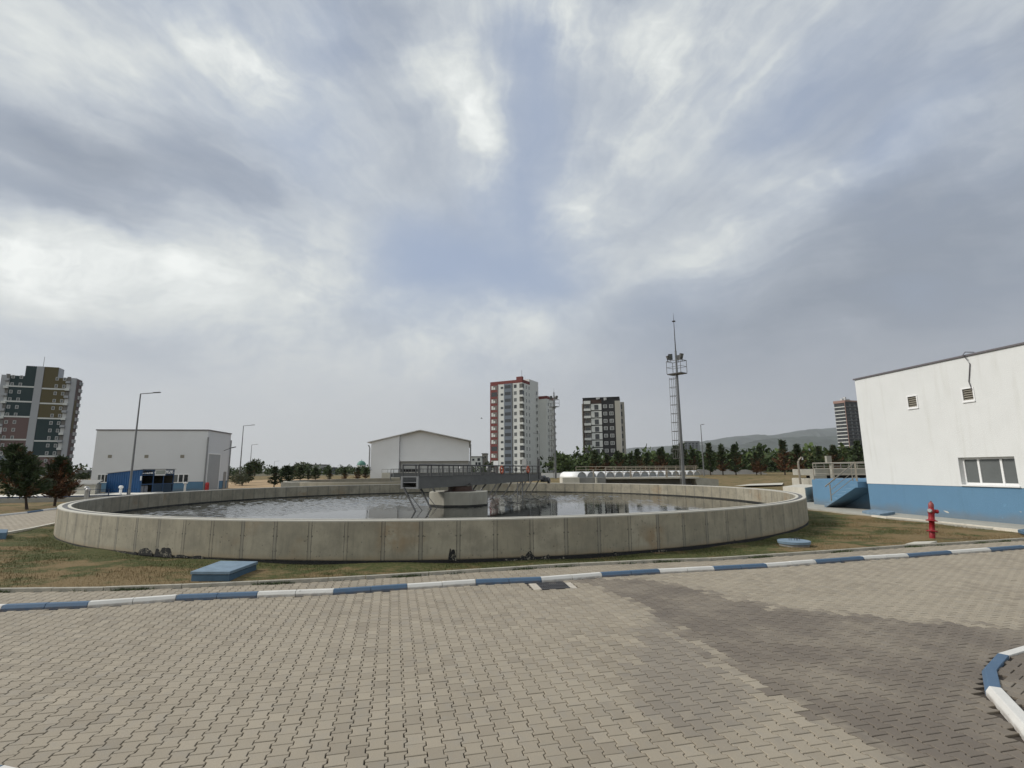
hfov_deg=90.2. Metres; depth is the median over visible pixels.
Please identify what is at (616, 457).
conifer tree
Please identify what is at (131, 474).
street lamp
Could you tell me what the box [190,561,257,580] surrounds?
valve box
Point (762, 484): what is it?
path
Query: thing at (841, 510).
apron
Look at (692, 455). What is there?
conifer tree
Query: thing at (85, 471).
house
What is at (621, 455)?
conifer tree
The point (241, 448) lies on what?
street lamp
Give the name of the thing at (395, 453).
gabled hall
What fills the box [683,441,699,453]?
apartment block
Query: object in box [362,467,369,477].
conifer tree
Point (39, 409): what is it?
apartment tower
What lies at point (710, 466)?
conifer tree
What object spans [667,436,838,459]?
hills
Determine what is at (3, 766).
kerb
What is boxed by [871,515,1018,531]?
edging
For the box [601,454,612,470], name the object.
conifer tree
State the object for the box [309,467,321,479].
conifer tree
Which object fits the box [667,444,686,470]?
conifer tree
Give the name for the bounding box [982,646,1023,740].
kerb
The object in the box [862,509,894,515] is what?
cover slab
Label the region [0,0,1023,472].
sky
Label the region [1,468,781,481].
ground
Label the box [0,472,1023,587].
lawn
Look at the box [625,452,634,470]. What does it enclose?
conifer tree
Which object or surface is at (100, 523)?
settling tank
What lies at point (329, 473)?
conifer tree
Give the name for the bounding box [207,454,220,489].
shutter door
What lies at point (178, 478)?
window
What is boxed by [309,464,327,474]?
house
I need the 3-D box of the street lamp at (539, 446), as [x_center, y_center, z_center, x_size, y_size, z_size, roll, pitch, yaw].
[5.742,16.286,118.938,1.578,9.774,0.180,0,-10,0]
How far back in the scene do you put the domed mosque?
258.23 m
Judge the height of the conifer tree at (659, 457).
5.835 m
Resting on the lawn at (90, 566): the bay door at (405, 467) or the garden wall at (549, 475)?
the garden wall at (549, 475)
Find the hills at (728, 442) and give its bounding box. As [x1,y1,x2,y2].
[568,428,836,459]
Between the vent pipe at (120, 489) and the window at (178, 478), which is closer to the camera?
the vent pipe at (120, 489)
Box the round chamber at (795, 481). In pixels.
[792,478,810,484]
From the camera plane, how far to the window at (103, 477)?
57.79 m
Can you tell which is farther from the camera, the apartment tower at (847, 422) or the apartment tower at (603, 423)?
the apartment tower at (847, 422)
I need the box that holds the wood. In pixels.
[3,441,863,476]
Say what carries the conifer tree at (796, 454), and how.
on the lawn at (90, 566)
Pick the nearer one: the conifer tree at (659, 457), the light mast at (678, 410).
the light mast at (678, 410)
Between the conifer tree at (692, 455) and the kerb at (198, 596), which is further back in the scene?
the conifer tree at (692, 455)
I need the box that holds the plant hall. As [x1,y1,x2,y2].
[91,429,235,491]
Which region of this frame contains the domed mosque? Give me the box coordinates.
[353,460,365,471]
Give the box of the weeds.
[0,539,1010,592]
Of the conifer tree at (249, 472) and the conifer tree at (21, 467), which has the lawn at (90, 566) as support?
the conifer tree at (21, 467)
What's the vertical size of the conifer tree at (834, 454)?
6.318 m
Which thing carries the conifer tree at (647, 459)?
on the lawn at (90, 566)
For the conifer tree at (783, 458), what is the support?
on the lawn at (90, 566)
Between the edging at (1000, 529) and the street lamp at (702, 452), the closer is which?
the edging at (1000, 529)
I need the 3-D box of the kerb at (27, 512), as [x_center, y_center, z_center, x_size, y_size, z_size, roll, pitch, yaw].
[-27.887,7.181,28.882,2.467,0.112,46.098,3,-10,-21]
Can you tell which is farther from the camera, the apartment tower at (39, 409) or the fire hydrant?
the apartment tower at (39, 409)
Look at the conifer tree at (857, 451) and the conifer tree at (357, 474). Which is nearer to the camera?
the conifer tree at (357, 474)
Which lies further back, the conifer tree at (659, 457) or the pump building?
the conifer tree at (659, 457)
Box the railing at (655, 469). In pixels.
[593,466,695,470]
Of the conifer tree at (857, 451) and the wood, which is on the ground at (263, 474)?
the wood
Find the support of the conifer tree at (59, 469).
on the lawn at (90, 566)
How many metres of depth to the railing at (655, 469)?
76.93 m
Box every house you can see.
[76,470,91,476]
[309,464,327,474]
[321,467,337,474]
[471,456,482,471]
[481,453,487,464]
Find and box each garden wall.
[541,473,560,477]
[697,469,766,474]
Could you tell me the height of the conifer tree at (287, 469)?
2.881 m
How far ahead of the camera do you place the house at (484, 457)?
194.05 m
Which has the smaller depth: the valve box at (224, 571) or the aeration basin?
the valve box at (224, 571)
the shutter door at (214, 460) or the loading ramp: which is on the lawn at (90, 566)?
the loading ramp
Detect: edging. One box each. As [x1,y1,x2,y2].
[0,538,1023,592]
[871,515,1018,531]
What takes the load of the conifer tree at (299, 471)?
on the bare ground at (258, 484)
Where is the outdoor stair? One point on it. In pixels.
(852, 492)
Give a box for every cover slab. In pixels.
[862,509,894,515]
[907,541,936,543]
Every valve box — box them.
[0,529,7,538]
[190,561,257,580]
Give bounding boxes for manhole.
[777,537,810,547]
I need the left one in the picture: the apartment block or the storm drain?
the storm drain
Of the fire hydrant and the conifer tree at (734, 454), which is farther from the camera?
the conifer tree at (734, 454)
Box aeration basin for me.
[560,467,718,485]
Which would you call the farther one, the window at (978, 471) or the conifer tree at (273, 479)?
the conifer tree at (273, 479)
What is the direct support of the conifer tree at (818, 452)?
on the lawn at (90, 566)
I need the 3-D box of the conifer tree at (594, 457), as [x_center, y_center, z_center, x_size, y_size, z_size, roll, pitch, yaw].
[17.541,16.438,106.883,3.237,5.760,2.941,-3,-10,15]
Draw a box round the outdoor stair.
[812,462,870,508]
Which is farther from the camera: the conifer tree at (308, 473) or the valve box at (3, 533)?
the conifer tree at (308, 473)
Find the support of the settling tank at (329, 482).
on the lawn at (90, 566)
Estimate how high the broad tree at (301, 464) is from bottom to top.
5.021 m
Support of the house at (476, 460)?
on the ground at (263, 474)
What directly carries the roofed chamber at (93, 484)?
on the lawn at (90, 566)
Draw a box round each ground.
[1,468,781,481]
[216,479,316,489]
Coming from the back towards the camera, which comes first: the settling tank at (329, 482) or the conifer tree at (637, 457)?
the conifer tree at (637, 457)
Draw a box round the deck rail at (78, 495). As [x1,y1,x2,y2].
[0,489,134,497]
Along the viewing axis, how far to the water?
28.64 m
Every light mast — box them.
[549,394,558,478]
[666,315,686,484]
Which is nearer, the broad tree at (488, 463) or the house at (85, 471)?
the house at (85, 471)
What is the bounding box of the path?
[738,483,782,485]
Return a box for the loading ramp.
[382,469,464,477]
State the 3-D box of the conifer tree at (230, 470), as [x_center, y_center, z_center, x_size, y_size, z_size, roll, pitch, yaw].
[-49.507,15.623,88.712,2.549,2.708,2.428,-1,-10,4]
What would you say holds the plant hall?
on the ground at (263, 474)
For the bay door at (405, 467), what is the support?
in the gabled hall
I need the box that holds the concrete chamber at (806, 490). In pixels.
[783,484,813,501]
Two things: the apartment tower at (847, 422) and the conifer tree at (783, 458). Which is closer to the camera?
the conifer tree at (783, 458)
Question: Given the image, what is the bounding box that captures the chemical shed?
[105,469,175,492]
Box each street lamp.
[128,392,160,493]
[239,425,250,472]
[536,433,539,461]
[700,424,704,475]
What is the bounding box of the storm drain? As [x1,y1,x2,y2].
[529,581,576,589]
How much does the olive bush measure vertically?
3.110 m
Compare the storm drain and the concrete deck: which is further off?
the concrete deck
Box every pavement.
[0,541,1023,603]
[997,653,1023,706]
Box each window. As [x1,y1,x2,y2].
[97,474,107,482]
[174,474,188,482]
[960,456,1020,487]
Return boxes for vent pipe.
[85,488,90,498]
[119,485,123,494]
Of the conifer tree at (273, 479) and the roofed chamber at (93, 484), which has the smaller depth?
the roofed chamber at (93, 484)
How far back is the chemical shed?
48.32 m
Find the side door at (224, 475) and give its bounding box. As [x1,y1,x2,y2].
[222,472,225,488]
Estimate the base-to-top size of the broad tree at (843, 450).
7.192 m
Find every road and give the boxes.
[0,509,56,530]
[0,549,1023,767]
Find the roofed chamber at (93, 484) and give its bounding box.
[73,480,102,494]
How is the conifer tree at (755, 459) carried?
on the lawn at (90, 566)
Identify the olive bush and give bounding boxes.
[230,467,249,484]
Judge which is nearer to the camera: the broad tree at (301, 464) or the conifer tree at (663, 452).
the conifer tree at (663, 452)
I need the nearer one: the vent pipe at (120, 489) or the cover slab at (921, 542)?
the cover slab at (921, 542)
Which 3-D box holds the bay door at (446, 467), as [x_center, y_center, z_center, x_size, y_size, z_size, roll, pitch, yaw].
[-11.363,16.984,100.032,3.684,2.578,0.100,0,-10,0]
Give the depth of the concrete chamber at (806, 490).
33.94 m
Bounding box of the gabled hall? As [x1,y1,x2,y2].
[367,430,470,477]
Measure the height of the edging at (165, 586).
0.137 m
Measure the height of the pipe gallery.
3.200 m
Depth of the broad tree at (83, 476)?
88.28 m
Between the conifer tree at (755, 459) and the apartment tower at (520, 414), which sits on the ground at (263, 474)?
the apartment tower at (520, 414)
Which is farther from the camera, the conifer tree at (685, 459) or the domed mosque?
the domed mosque
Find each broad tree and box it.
[74,472,90,479]
[243,458,264,475]
[293,462,312,473]
[484,461,493,470]
[792,451,824,468]
[822,446,848,465]
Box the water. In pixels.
[117,492,759,518]
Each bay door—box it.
[401,464,417,472]
[421,466,441,471]
[445,464,462,471]
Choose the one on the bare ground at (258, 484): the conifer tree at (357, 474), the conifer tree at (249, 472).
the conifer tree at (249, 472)
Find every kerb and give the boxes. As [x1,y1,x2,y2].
[0,507,56,515]
[0,545,1023,611]
[0,765,14,767]
[8,523,54,533]
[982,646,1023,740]
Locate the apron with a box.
[807,501,1023,529]
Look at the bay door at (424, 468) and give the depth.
100.05 m
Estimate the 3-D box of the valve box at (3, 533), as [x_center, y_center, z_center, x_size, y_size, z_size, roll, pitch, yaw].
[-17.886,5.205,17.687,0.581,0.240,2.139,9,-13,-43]
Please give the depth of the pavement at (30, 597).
10.75 m
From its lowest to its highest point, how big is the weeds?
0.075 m
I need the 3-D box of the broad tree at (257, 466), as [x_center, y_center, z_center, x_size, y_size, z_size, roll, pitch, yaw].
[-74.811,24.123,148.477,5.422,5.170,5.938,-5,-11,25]
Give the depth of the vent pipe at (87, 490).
37.65 m
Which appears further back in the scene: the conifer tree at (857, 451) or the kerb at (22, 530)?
the conifer tree at (857, 451)
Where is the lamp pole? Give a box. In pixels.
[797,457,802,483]
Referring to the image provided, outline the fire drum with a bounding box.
[205,482,208,489]
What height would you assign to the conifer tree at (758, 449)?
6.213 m
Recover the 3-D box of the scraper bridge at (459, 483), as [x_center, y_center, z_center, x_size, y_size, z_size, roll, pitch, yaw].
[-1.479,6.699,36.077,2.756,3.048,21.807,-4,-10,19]
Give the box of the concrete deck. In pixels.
[0,492,162,502]
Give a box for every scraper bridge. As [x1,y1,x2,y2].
[390,466,500,479]
[400,459,549,510]
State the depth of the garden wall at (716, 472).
110.30 m
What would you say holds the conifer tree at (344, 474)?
on the lawn at (90, 566)
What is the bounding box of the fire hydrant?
[926,501,938,538]
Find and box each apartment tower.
[0,357,82,476]
[490,376,556,472]
[582,397,625,471]
[833,397,862,447]
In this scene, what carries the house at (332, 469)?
on the ground at (263, 474)
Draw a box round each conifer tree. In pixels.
[0,442,56,509]
[38,454,83,505]
[227,467,234,479]
[245,464,254,480]
[267,466,280,486]
[277,465,298,483]
[292,467,305,479]
[305,470,311,478]
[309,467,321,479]
[326,469,332,478]
[341,469,348,478]
[354,467,362,478]
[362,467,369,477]
[588,449,602,471]
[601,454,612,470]
[610,450,625,470]
[618,452,625,470]
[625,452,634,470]
[630,449,647,470]
[642,452,652,470]
[652,448,668,470]
[656,447,668,468]
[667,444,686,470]
[673,442,690,469]
[686,449,700,470]
[702,442,719,474]
[715,443,731,474]
[727,443,746,474]
[749,452,762,474]
[755,446,767,474]
[772,439,796,474]
[789,443,807,469]
[813,446,826,467]
[827,444,843,467]
[846,439,864,467]
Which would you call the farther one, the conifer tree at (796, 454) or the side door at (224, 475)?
the conifer tree at (796, 454)
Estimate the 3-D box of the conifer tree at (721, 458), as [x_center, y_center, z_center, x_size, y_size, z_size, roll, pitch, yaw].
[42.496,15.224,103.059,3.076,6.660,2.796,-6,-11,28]
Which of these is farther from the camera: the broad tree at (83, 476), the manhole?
the broad tree at (83, 476)
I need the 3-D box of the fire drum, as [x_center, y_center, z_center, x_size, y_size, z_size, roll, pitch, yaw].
[-35.017,11.801,58.613,0.400,1.020,0.390,0,-10,0]
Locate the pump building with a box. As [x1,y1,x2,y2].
[853,342,1023,524]
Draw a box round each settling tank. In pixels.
[54,483,808,564]
[281,478,400,486]
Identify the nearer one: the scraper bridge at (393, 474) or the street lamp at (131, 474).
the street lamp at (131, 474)
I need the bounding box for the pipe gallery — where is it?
[792,456,865,484]
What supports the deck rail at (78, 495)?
on the concrete deck
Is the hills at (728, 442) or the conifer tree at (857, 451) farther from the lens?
the hills at (728, 442)
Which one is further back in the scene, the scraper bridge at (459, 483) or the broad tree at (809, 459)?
the broad tree at (809, 459)

